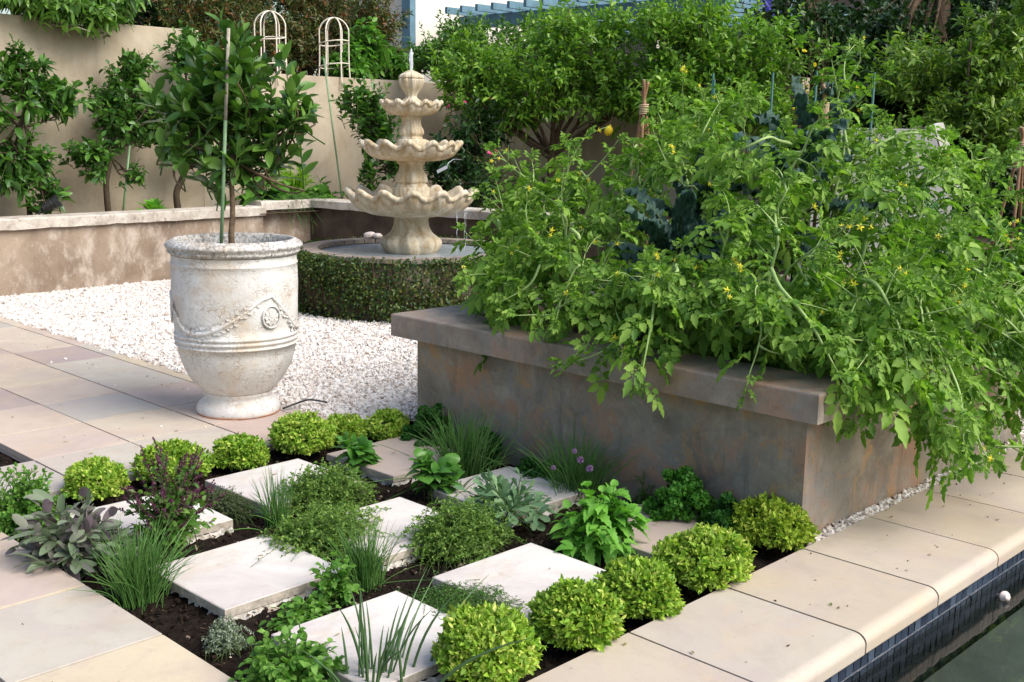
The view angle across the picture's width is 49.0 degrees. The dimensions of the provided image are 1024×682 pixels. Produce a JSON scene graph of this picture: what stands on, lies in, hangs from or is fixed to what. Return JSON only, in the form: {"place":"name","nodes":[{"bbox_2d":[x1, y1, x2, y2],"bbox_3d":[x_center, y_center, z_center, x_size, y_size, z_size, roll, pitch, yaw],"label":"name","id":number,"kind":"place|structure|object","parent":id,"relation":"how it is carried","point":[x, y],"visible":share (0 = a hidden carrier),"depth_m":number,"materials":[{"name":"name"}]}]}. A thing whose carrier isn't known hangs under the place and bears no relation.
{"place":"outdoors","nodes":[
{"label":"outdoors","id":0,"kind":"place"},
{"bbox_2d":[0,316,326,681],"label":"paving","id":1,"kind":"structure","parent":0,"point":[67,630],"depth_m":5.81,"materials":[{"name":"stone"}]},
{"bbox_2d":[164,232,302,419],"bbox_3d":[-1.592,-0.092,6.483,0.771,1.011,0.771,11,14,43],"label":"urn planter","id":2,"kind":"object","parent":1,"relation":"on","point":[235,319],"visible":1,"depth_m":6.20,"materials":[{"name":"stone"}]},
{"bbox_2d":[219,28,229,242],"bbox_3d":[-1.611,-1.078,6.290,0.151,1.302,0.021,9,13,36],"label":"tree stake","id":3,"kind":"object","parent":2,"relation":"on","point":[224,144],"visible":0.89,"depth_m":6.27,"materials":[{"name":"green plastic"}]},
{"bbox_2d":[133,7,324,242],"bbox_3d":[-1.627,-1.173,6.470,1.065,1.422,0.655,3,11,12],"label":"citrus tree","id":4,"kind":"object","parent":2,"relation":"on","point":[198,97],"visible":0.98,"depth_m":6.38,"materials":[{"name":"green plant"}]},
{"bbox_2d":[0,437,796,681],"bbox_3d":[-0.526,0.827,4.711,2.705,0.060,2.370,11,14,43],"label":"bed soil","id":5,"kind":"structure","parent":0,"point":[178,635],"depth_m":4.22,"materials":[{"name":"soil"}]},
{"bbox_2d":[0,462,73,540],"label":"oregano","id":6,"kind":"object","parent":5,"relation":"on","point":[15,501],"visible":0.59,"depth_m":4.62,"materials":[{"name":"green plant"}]},
{"bbox_2d":[0,487,141,580],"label":"purple sage","id":7,"kind":"object","parent":5,"relation":"on","point":[45,542],"visible":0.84,"depth_m":4.22,"materials":[{"name":"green plant"}]},
{"bbox_2d":[59,455,130,502],"bbox_3d":[-1.893,0.628,5.101,0.293,0.218,0.326,0,11,-5],"label":"golden herb ball","id":8,"kind":"object","parent":5,"relation":"on","point":[102,478],"visible":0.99,"depth_m":5.01,"materials":[{"name":"green plant"}]},
{"bbox_2d":[58,505,209,613],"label":"chive tuft","id":9,"kind":"object","parent":5,"relation":"on","point":[133,587],"visible":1,"depth_m":3.99,"materials":[{"name":"plant"}]},
{"bbox_2d":[70,493,233,555],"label":"stepping slab","id":10,"kind":"structure","parent":5,"relation":"on","point":[222,523],"depth_m":4.74,"materials":[{"name":"stone"}]},
{"bbox_2d":[117,437,225,562],"bbox_3d":[-1.339,0.611,4.440,0.421,0.507,0.424,11,14,43],"label":"purple basil","id":11,"kind":"object","parent":5,"relation":"on","point":[174,502],"visible":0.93,"depth_m":4.39,"materials":[{"name":"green plant"}]},
{"bbox_2d":[128,437,218,482],"bbox_3d":[-1.620,0.580,5.344,0.387,0.232,0.356,5,11,19],"label":"golden herb ball","id":12,"kind":"object","parent":5,"relation":"on","point":[176,449],"visible":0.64,"depth_m":5.29,"materials":[{"name":"green plant"}]},
{"bbox_2d":[200,612,256,662],"bbox_3d":[-0.923,0.959,3.666,0.192,0.129,0.172,-3,11,-19],"label":"silver thyme","id":13,"kind":"object","parent":5,"relation":"on","point":[226,637],"visible":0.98,"depth_m":3.65,"materials":[{"name":"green plant"}]},
{"bbox_2d":[202,484,272,534],"bbox_3d":[-1.217,0.710,4.973,0.608,0.132,0.266,7,12,30],"label":"creeping thyme","id":14,"kind":"object","parent":5,"relation":"on","point":[231,505],"visible":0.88,"depth_m":4.93,"materials":[{"name":"green plant"}]},
{"bbox_2d":[209,432,270,471],"bbox_3d":[-1.359,0.551,5.592,0.325,0.218,0.302,11,14,43],"label":"golden herb ball","id":15,"kind":"object","parent":5,"relation":"on","point":[243,451],"visible":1,"depth_m":5.51,"materials":[{"name":"green plant"}]},
{"bbox_2d":[149,535,339,625],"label":"stepping slab","id":16,"kind":"structure","parent":5,"relation":"on","point":[226,580],"depth_m":4.13,"materials":[{"name":"stone"}]},
{"bbox_2d":[226,465,297,531],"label":"chive tuft","id":17,"kind":"object","parent":5,"relation":"on","point":[274,515],"visible":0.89,"depth_m":4.79,"materials":[{"name":"plant"}]},
{"bbox_2d":[205,459,363,515],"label":"stepping slab","id":18,"kind":"structure","parent":5,"relation":"on","point":[242,481],"depth_m":5.25,"materials":[{"name":"stone"}]},
{"bbox_2d":[228,622,349,681],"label":"oregano","id":19,"kind":"object","parent":5,"relation":"on","point":[294,664],"visible":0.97,"depth_m":3.38,"materials":[{"name":"green plant"}]},
{"bbox_2d":[259,591,341,631],"bbox_3d":[-0.729,0.941,3.885,0.154,0.121,0.320,11,14,43],"label":"oregano","id":20,"kind":"object","parent":5,"relation":"on","point":[296,612],"visible":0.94,"depth_m":3.88,"materials":[{"name":"green plant"}]},
{"bbox_2d":[267,408,337,458],"bbox_3d":[-1.085,0.485,5.825,0.374,0.261,0.363,11,14,43],"label":"golden herb ball","id":21,"kind":"object","parent":5,"relation":"on","point":[302,435],"visible":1,"depth_m":5.73,"materials":[{"name":"green plant"}]},
{"bbox_2d":[251,498,395,566],"bbox_3d":[-0.751,0.755,4.575,0.748,0.221,0.716,-1,11,-11],"label":"thyme cushion","id":22,"kind":"object","parent":5,"relation":"on","point":[303,532],"visible":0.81,"depth_m":4.51,"materials":[{"name":"green plant"}]},
{"bbox_2d":[268,457,387,526],"bbox_3d":[-0.848,0.645,5.116,0.545,0.232,0.660,1,10,-2],"label":"thyme cushion","id":23,"kind":"object","parent":5,"relation":"on","point":[333,483],"visible":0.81,"depth_m":5.02,"materials":[{"name":"green plant"}]},
{"bbox_2d":[309,550,364,606],"bbox_3d":[-0.629,0.854,4.036,0.164,0.219,0.203,11,14,43],"label":"oregano","id":24,"kind":"object","parent":5,"relation":"on","point":[333,588],"visible":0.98,"depth_m":4.03,"materials":[{"name":"green plant"}]},
{"bbox_2d":[325,412,367,444],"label":"golden herb ball","id":25,"kind":"object","parent":5,"relation":"on","point":[355,424],"visible":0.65,"depth_m":6.00,"materials":[{"name":"green plant"}]},
{"bbox_2d":[328,431,381,476],"bbox_3d":[-0.761,0.554,5.566,0.247,0.227,0.253,11,14,43],"label":"basil","id":26,"kind":"object","parent":5,"relation":"on","point":[360,450],"visible":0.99,"depth_m":5.51,"materials":[{"name":"green plant"}]},
{"bbox_2d":[271,591,448,681],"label":"stepping slab","id":27,"kind":"structure","parent":5,"relation":"on","point":[382,609],"depth_m":3.67,"materials":[{"name":"stone"}]},
{"bbox_2d":[315,512,420,592],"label":"chive tuft","id":28,"kind":"object","parent":5,"relation":"on","point":[367,575],"visible":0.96,"depth_m":4.18,"materials":[{"name":"plant"}]},
{"bbox_2d":[325,497,440,570],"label":"stepping slab","id":29,"kind":"structure","parent":5,"relation":"on","point":[401,512],"depth_m":4.71,"materials":[{"name":"stone"}]},
{"bbox_2d":[364,407,409,441],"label":"golden herb ball","id":30,"kind":"object","parent":5,"relation":"on","point":[384,424],"visible":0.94,"depth_m":6.08,"materials":[{"name":"green plant"}]},
{"bbox_2d":[326,436,454,485],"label":"stepping slab","id":31,"kind":"structure","parent":5,"relation":"on","point":[390,465],"depth_m":5.63,"materials":[{"name":"stone"}]},
{"bbox_2d":[300,568,531,681],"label":"chive tuft","id":32,"kind":"object","parent":5,"relation":"on","point":[365,657],"visible":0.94,"depth_m":3.38,"materials":[{"name":"plant"}]},
{"bbox_2d":[400,402,451,446],"bbox_3d":[-0.448,0.474,6.028,0.330,0.294,0.316,11,14,43],"label":"curly parsley","id":33,"kind":"object","parent":5,"relation":"on","point":[420,418],"visible":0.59,"depth_m":5.98,"materials":[{"name":"green plant"}]},
{"bbox_2d":[405,447,465,502],"bbox_3d":[-0.344,0.614,5.179,0.281,0.264,0.297,11,14,43],"label":"basil","id":34,"kind":"object","parent":5,"relation":"on","point":[430,477],"visible":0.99,"depth_m":5.14,"materials":[{"name":"green plant"}]},
{"bbox_2d":[368,399,539,497],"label":"chive tuft","id":35,"kind":"object","parent":5,"relation":"on","point":[469,463],"visible":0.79,"depth_m":5.54,"materials":[{"name":"plant"}]},
{"bbox_2d":[392,494,533,576],"bbox_3d":[-0.174,0.752,4.546,0.573,0.240,0.665,11,14,43],"label":"thyme cushion","id":36,"kind":"object","parent":5,"relation":"on","point":[459,532],"visible":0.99,"depth_m":4.49,"materials":[{"name":"green plant"}]},
{"bbox_2d":[392,567,546,645],"bbox_3d":[-0.174,0.926,3.932,0.884,0.123,0.650,11,14,43],"label":"creeping thyme","id":37,"kind":"object","parent":5,"relation":"on","point":[439,600],"visible":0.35,"depth_m":3.95,"materials":[{"name":"green plant"}]},
{"bbox_2d":[430,599,545,681],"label":"golden herb ball","id":38,"kind":"object","parent":5,"relation":"on","point":[469,632],"visible":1,"depth_m":3.35,"materials":[{"name":"green plant"}]},
{"bbox_2d":[450,467,555,532],"bbox_3d":[-0.034,0.697,4.873,0.453,0.296,0.485,-1,11,-10],"label":"sea kale","id":39,"kind":"object","parent":5,"relation":"on","point":[504,493],"visible":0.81,"depth_m":4.85,"materials":[{"name":"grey plant"}]},
{"bbox_2d":[429,466,584,527],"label":"stepping slab","id":40,"kind":"structure","parent":5,"relation":"on","point":[547,490],"depth_m":5.17,"materials":[{"name":"stone"}]},
{"bbox_2d":[432,543,605,625],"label":"stepping slab","id":41,"kind":"structure","parent":5,"relation":"on","point":[525,573],"depth_m":4.20,"materials":[{"name":"stone"}]},
{"bbox_2d":[465,415,647,513],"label":"chive tuft","id":42,"kind":"object","parent":5,"relation":"on","point":[576,475],"visible":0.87,"depth_m":5.20,"materials":[{"name":"green plant"}]},
{"bbox_2d":[524,573,628,654],"bbox_3d":[0.214,0.895,3.696,0.342,0.270,0.317,11,14,43],"label":"golden herb ball","id":43,"kind":"object","parent":5,"relation":"on","point":[577,614],"visible":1,"depth_m":3.62,"materials":[{"name":"green plant"}]},
{"bbox_2d":[546,479,651,565],"bbox_3d":[0.338,0.736,4.529,0.411,0.386,0.441,11,14,43],"label":"lemon balm","id":44,"kind":"object","parent":5,"relation":"on","point":[593,527],"visible":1,"depth_m":4.47,"materials":[{"name":"green plant"}]},
{"bbox_2d":[592,554,685,624],"bbox_3d":[0.451,0.870,3.953,0.363,0.233,0.332,11,14,43],"label":"golden herb ball","id":45,"kind":"object","parent":5,"relation":"on","point":[642,587],"visible":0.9,"depth_m":3.85,"materials":[{"name":"green plant"}]},
{"bbox_2d":[604,504,703,558],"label":"stepping slab","id":46,"kind":"structure","parent":5,"relation":"on","point":[661,530],"depth_m":4.68,"materials":[{"name":"stone"}]},
{"bbox_2d":[641,465,720,522],"bbox_3d":[0.750,0.692,4.871,0.363,0.321,0.320,-3,11,-19],"label":"curly parsley","id":47,"kind":"object","parent":5,"relation":"on","point":[684,489],"visible":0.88,"depth_m":4.79,"materials":[{"name":"green plant"}]},
{"bbox_2d":[650,522,756,593],"bbox_3d":[0.717,0.803,4.210,0.378,0.280,0.400,11,14,43],"label":"golden herb ball","id":48,"kind":"object","parent":5,"relation":"on","point":[699,558],"visible":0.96,"depth_m":4.11,"materials":[{"name":"green plant"}]},
{"bbox_2d":[697,491,764,548],"bbox_3d":[0.933,0.758,4.713,0.314,0.256,0.284,4,11,18],"label":"curly parsley","id":49,"kind":"object","parent":5,"relation":"on","point":[723,509],"visible":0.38,"depth_m":4.69,"materials":[{"name":"green plant"}]},
{"bbox_2d":[724,491,820,552],"bbox_3d":[1.067,0.751,4.623,0.417,0.242,0.374,11,14,43],"label":"golden herb ball","id":50,"kind":"object","parent":5,"relation":"on","point":[772,524],"visible":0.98,"depth_m":4.52,"materials":[{"name":"green plant"}]},
{"bbox_2d":[438,96,555,208],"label":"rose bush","id":51,"kind":"object","parent":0,"point":[515,174],"visible":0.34,"depth_m":13.23,"materials":[{"name":"green plant"}]},
{"bbox_2d":[0,279,1023,545],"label":"gravel","id":52,"kind":"structure","parent":0,"point":[350,367],"depth_m":8.53,"materials":[{"name":"gravel"}]},
{"bbox_2d":[0,173,1023,462],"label":"ground","id":53,"kind":"structure","parent":0,"point":[964,249],"depth_m":23.23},
{"bbox_2d":[0,205,265,295],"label":"retaining wall","id":54,"kind":"structure","parent":53,"relation":"on","point":[50,252],"depth_m":11.51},
{"bbox_2d":[247,199,311,241],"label":"retaining wall","id":55,"kind":"structure","parent":53,"relation":"on","point":[276,223],"depth_m":13.43,"materials":[{"name":"stone"}]},
{"bbox_2d":[300,237,490,321],"bbox_3d":[-0.964,-0.580,10.741,2.100,0.640,2.100,11,14,43],"label":"fountain basin","id":56,"kind":"object","parent":53,"relation":"on","point":[314,247],"visible":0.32,"depth_m":9.83,"materials":[{"name":"stone"}]},
{"bbox_2d":[320,243,484,260],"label":"basin water","id":57,"kind":"structure","parent":56,"relation":"in","point":[377,249],"depth_m":10.76,"materials":[{"name":"grey liquid"}]},
{"bbox_2d":[344,70,477,254],"bbox_3d":[-0.945,-1.759,10.522,1.247,1.906,1.280,11,14,43],"label":"fountain","id":58,"kind":"object","parent":56,"relation":"on","point":[411,202],"visible":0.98,"depth_m":10.34,"materials":[{"name":"stone"}]},
{"bbox_2d":[310,198,790,288],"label":"retaining wall","id":59,"kind":"structure","parent":53,"relation":"on","point":[343,218],"depth_m":13.17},
{"bbox_2d":[391,286,1019,550],"bbox_3d":[1.135,0.244,6.199,2.600,0.740,2.500,11,14,43],"label":"raised planter","id":60,"kind":"object","parent":53,"relation":"on","point":[778,438],"visible":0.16,"depth_m":5.11,"materials":[{"name":"concrete"}]},
{"bbox_2d":[451,138,616,327],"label":"tomato plant","id":61,"kind":"object","parent":60,"relation":"on","point":[503,220],"visible":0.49,"depth_m":6.11,"materials":[{"name":"green plant"}]},
{"bbox_2d":[474,125,640,374],"bbox_3d":[0.228,-0.430,5.608,0.822,1.284,1.355,0,11,-4],"label":"tomato plant","id":62,"kind":"object","parent":60,"relation":"on","point":[556,253],"visible":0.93,"depth_m":5.62,"materials":[{"name":"green plant"}]},
{"bbox_2d":[552,100,701,317],"bbox_3d":[0.671,-0.726,6.540,0.856,1.317,1.527,3,11,10],"label":"tomato plant","id":63,"kind":"object","parent":60,"relation":"on","point":[649,185],"visible":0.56,"depth_m":6.33,"materials":[{"name":"green plant"}]},
{"bbox_2d":[547,175,774,417],"bbox_3d":[0.679,-0.225,5.067,1.016,1.037,0.812,-2,11,-14],"label":"tomato plant","id":64,"kind":"object","parent":60,"relation":"on","point":[664,305],"visible":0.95,"depth_m":4.93,"materials":[{"name":"green plant"}]},
{"bbox_2d":[601,184,769,340],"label":"kale plant","id":65,"kind":"object","parent":60,"relation":"on","point":[685,221],"visible":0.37,"depth_m":5.47,"materials":[{"name":"green plant"}]},
{"bbox_2d":[624,144,782,285],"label":"kale plant","id":66,"kind":"object","parent":60,"relation":"on","point":[678,187],"visible":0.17,"depth_m":5.84,"materials":[{"name":"green plant"}]},
{"bbox_2d":[639,65,798,261],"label":"tomato plant","id":67,"kind":"object","parent":60,"relation":"on","point":[750,101],"visible":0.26,"depth_m":6.51,"materials":[{"name":"green plant"}]},
{"bbox_2d":[668,324,813,367],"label":"melon vine","id":68,"kind":"object","parent":60,"relation":"on","point":[733,355],"visible":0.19,"depth_m":5.06,"materials":[{"name":"green plant"}]},
{"bbox_2d":[637,90,862,333],"bbox_3d":[1.141,-0.617,5.744,1.280,1.309,0.896,11,14,43],"label":"tomato plant","id":69,"kind":"object","parent":60,"relation":"on","point":[721,154],"visible":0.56,"depth_m":5.51,"materials":[{"name":"green plant"}]},
{"bbox_2d":[707,118,890,306],"bbox_3d":[1.464,-0.547,5.742,0.846,1.174,0.796,11,14,43],"label":"kale plant","id":70,"kind":"object","parent":60,"relation":"on","point":[826,133],"visible":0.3,"depth_m":5.62,"materials":[{"name":"green plant"}]},
{"bbox_2d":[749,75,896,302],"bbox_3d":[1.738,-0.830,6.589,0.800,1.429,0.792,-6,13,-35],"label":"kale plant","id":71,"kind":"object","parent":60,"relation":"on","point":[805,117],"visible":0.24,"depth_m":6.43,"materials":[{"name":"green plant"}]},
{"bbox_2d":[698,150,1001,478],"bbox_3d":[1.302,-0.127,4.680,1.333,1.300,0.918,11,14,43],"label":"tomato plant","id":72,"kind":"object","parent":60,"relation":"on","point":[761,312],"visible":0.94,"depth_m":4.56,"materials":[{"name":"green plant"}]},
{"bbox_2d":[798,34,1001,308],"bbox_3d":[2.099,-0.818,6.096,1.443,1.641,0.803,-4,12,-25],"label":"tomato plant","id":73,"kind":"object","parent":60,"relation":"on","point":[861,154],"visible":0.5,"depth_m":5.87,"materials":[{"name":"green plant"}]},
{"bbox_2d":[809,158,1023,510],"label":"tomato plant","id":74,"kind":"object","parent":60,"relation":"on","point":[971,386],"visible":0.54,"depth_m":4.72,"materials":[{"name":"green plant"}]},
{"bbox_2d":[846,124,1023,468],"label":"tomato plant","id":75,"kind":"object","parent":60,"relation":"on","point":[998,330],"visible":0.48,"depth_m":5.25,"materials":[{"name":"green plant"}]},
{"bbox_2d":[904,137,1023,392],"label":"tomato plant","id":76,"kind":"object","parent":60,"relation":"on","point":[1014,254],"visible":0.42,"depth_m":5.89,"materials":[{"name":"green plant"}]},
{"bbox_2d":[798,123,960,269],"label":"wall panel","id":77,"kind":"structure","parent":53,"relation":"on","point":[937,143],"depth_m":9.57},
{"bbox_2d":[261,202,1001,248],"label":"bed earth","id":78,"kind":"structure","parent":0,"point":[980,237],"depth_m":13.38,"materials":[{"name":"soil"}]},
{"bbox_2d":[0,33,99,214],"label":"citrus tree","id":79,"kind":"object","parent":78,"relation":"on","point":[42,96],"visible":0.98,"depth_m":11.27,"materials":[{"name":"green plant"}]},
{"bbox_2d":[0,14,203,216],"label":"garden wall","id":80,"kind":"structure","parent":78,"relation":"on","point":[76,56],"depth_m":12.28,"materials":[{"name":"paint"}]},
{"bbox_2d":[53,47,187,211],"bbox_3d":[-4.258,-2.248,12.144,0.743,1.830,1.495,11,14,43],"label":"citrus tree","id":81,"kind":"object","parent":78,"relation":"on","point":[123,125],"visible":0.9,"depth_m":12.04,"materials":[{"name":"green plant"}]},
{"bbox_2d":[153,17,252,207],"bbox_3d":[-3.445,-2.544,12.819,0.684,2.196,1.364,11,14,43],"label":"citrus tree","id":82,"kind":"object","parent":78,"relation":"on","point":[179,52],"visible":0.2,"depth_m":12.48,"materials":[{"name":"green plant"}]},
{"bbox_2d":[226,168,296,204],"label":"bean plant","id":83,"kind":"object","parent":78,"relation":"on","point":[273,192],"visible":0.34,"depth_m":13.42,"materials":[{"name":"green plant"}]},
{"bbox_2d":[203,73,456,206],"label":"garden wall","id":84,"kind":"structure","parent":78,"relation":"on","point":[351,159],"depth_m":14.72,"materials":[{"name":"paint"}]},
{"bbox_2d":[328,77,400,190],"bbox_3d":[-1.688,-2.425,13.819,0.734,1.607,1.015,11,14,43],"label":"citrus tree","id":85,"kind":"object","parent":78,"relation":"on","point":[368,112],"visible":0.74,"depth_m":13.69,"materials":[{"name":"green plant"}]},
{"bbox_2d":[423,95,511,207],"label":"evergreen shrub","id":86,"kind":"object","parent":78,"relation":"on","point":[465,168],"visible":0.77,"depth_m":13.29,"materials":[{"name":"green plant"}]},
{"bbox_2d":[396,4,592,112],"bbox_3d":[-0.444,-3.390,15.936,2.726,2.706,3.092,11,14,43],"label":"lemon tree","id":87,"kind":"object","parent":78,"relation":"on","point":[416,56],"visible":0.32,"depth_m":14.97,"materials":[{"name":"green plant"}]},
{"bbox_2d":[423,0,669,211],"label":"lemon tree","id":88,"kind":"object","parent":78,"relation":"on","point":[568,76],"visible":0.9,"depth_m":13.47,"materials":[{"name":"green plant"}]},
{"bbox_2d":[457,77,809,209],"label":"garden wall","id":89,"kind":"structure","parent":78,"relation":"on","point":[593,148],"depth_m":14.72,"materials":[{"name":"paint"}]},
{"bbox_2d":[612,0,840,144],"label":"lemon tree","id":90,"kind":"object","parent":78,"relation":"on","point":[690,34],"visible":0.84,"depth_m":12.56,"materials":[{"name":"green plant"}]},
{"bbox_2d":[755,21,876,218],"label":"flowering shrub","id":91,"kind":"object","parent":78,"relation":"on","point":[813,65],"visible":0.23,"depth_m":12.31,"materials":[{"name":"green plant"}]},
{"bbox_2d":[830,76,1023,230],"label":"evergreen shrub","id":92,"kind":"object","parent":78,"relation":"on","point":[1010,209],"visible":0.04,"depth_m":11.65,"materials":[{"name":"green plant"}]},
{"bbox_2d":[840,0,1023,175],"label":"mandarin tree","id":93,"kind":"object","parent":78,"relation":"on","point":[994,59],"visible":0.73,"depth_m":11.31,"materials":[{"name":"green plant"}]},
{"bbox_2d":[318,0,951,118],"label":"house","id":94,"kind":"structure","parent":0,"point":[424,12],"depth_m":22.40,"materials":[{"name":"white paint"}]},
{"bbox_2d":[812,89,1023,125],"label":"terrace","id":95,"kind":"structure","parent":0,"point":[896,108],"depth_m":15.54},
{"bbox_2d":[0,0,151,43],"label":"overhanging shrub","id":96,"kind":"object","parent":95,"relation":"on","point":[89,15],"visible":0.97,"depth_m":11.71,"materials":[{"name":"green plant"}]},
{"bbox_2d":[144,0,288,73],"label":"red tipped shrub","id":97,"kind":"object","parent":95,"relation":"on","point":[234,7],"visible":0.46,"depth_m":14.35,"materials":[{"name":"green plant"}]},
{"bbox_2d":[259,0,413,76],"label":"red tipped shrub","id":98,"kind":"object","parent":95,"relation":"on","point":[316,13],"visible":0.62,"depth_m":15.58,"materials":[{"name":"green plant"}]},
{"bbox_2d":[320,16,418,80],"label":"broad leaved shrub","id":99,"kind":"object","parent":95,"relation":"on","point":[371,57],"visible":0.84,"depth_m":15.23,"materials":[{"name":"green plant"}]},
{"bbox_2d":[445,0,853,68],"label":"pergola","id":100,"kind":"object","parent":95,"relation":"on","point":[508,10],"visible":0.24,"depth_m":20.63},
{"bbox_2d":[716,0,886,98],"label":"evergreen tree","id":101,"kind":"object","parent":95,"relation":"on","point":[813,10],"visible":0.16,"depth_m":14.53,"materials":[{"name":"green plant"}]},
{"bbox_2d":[793,0,1010,127],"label":"evergreen tree","id":102,"kind":"object","parent":95,"relation":"on","point":[903,14],"visible":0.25,"depth_m":14.29,"materials":[{"name":"green plant"}]},
{"bbox_2d":[943,0,1023,119],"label":"evergreen tree","id":103,"kind":"object","parent":95,"relation":"on","point":[991,5],"visible":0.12,"depth_m":13.02,"materials":[{"name":"green plant"}]},
{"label":"coping joint bed","id":104,"kind":"structure","parent":0,"visible":0},
{"bbox_2d":[527,442,1023,681],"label":"pool coping","id":105,"kind":"object","parent":104,"relation":"on","point":[724,635],"visible":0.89,"depth_m":4.02,"materials":[{"name":"stone"}]},
{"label":"pool floor","id":106,"kind":"structure","parent":0,"visible":0},
{"bbox_2d":[824,550,1023,681],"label":"pool wall","id":107,"kind":"structure","parent":106,"relation":"on","point":[973,632],"depth_m":4.32,"materials":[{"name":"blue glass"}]},
{"label":"gravel bed","id":108,"kind":"structure","parent":0,"visible":0},
{"bbox_2d":[297,235,537,322],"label":"fig hedge","id":109,"kind":"object","parent":108,"relation":"on","point":[307,265],"visible":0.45,"depth_m":9.71,"materials":[{"name":"green plant"}]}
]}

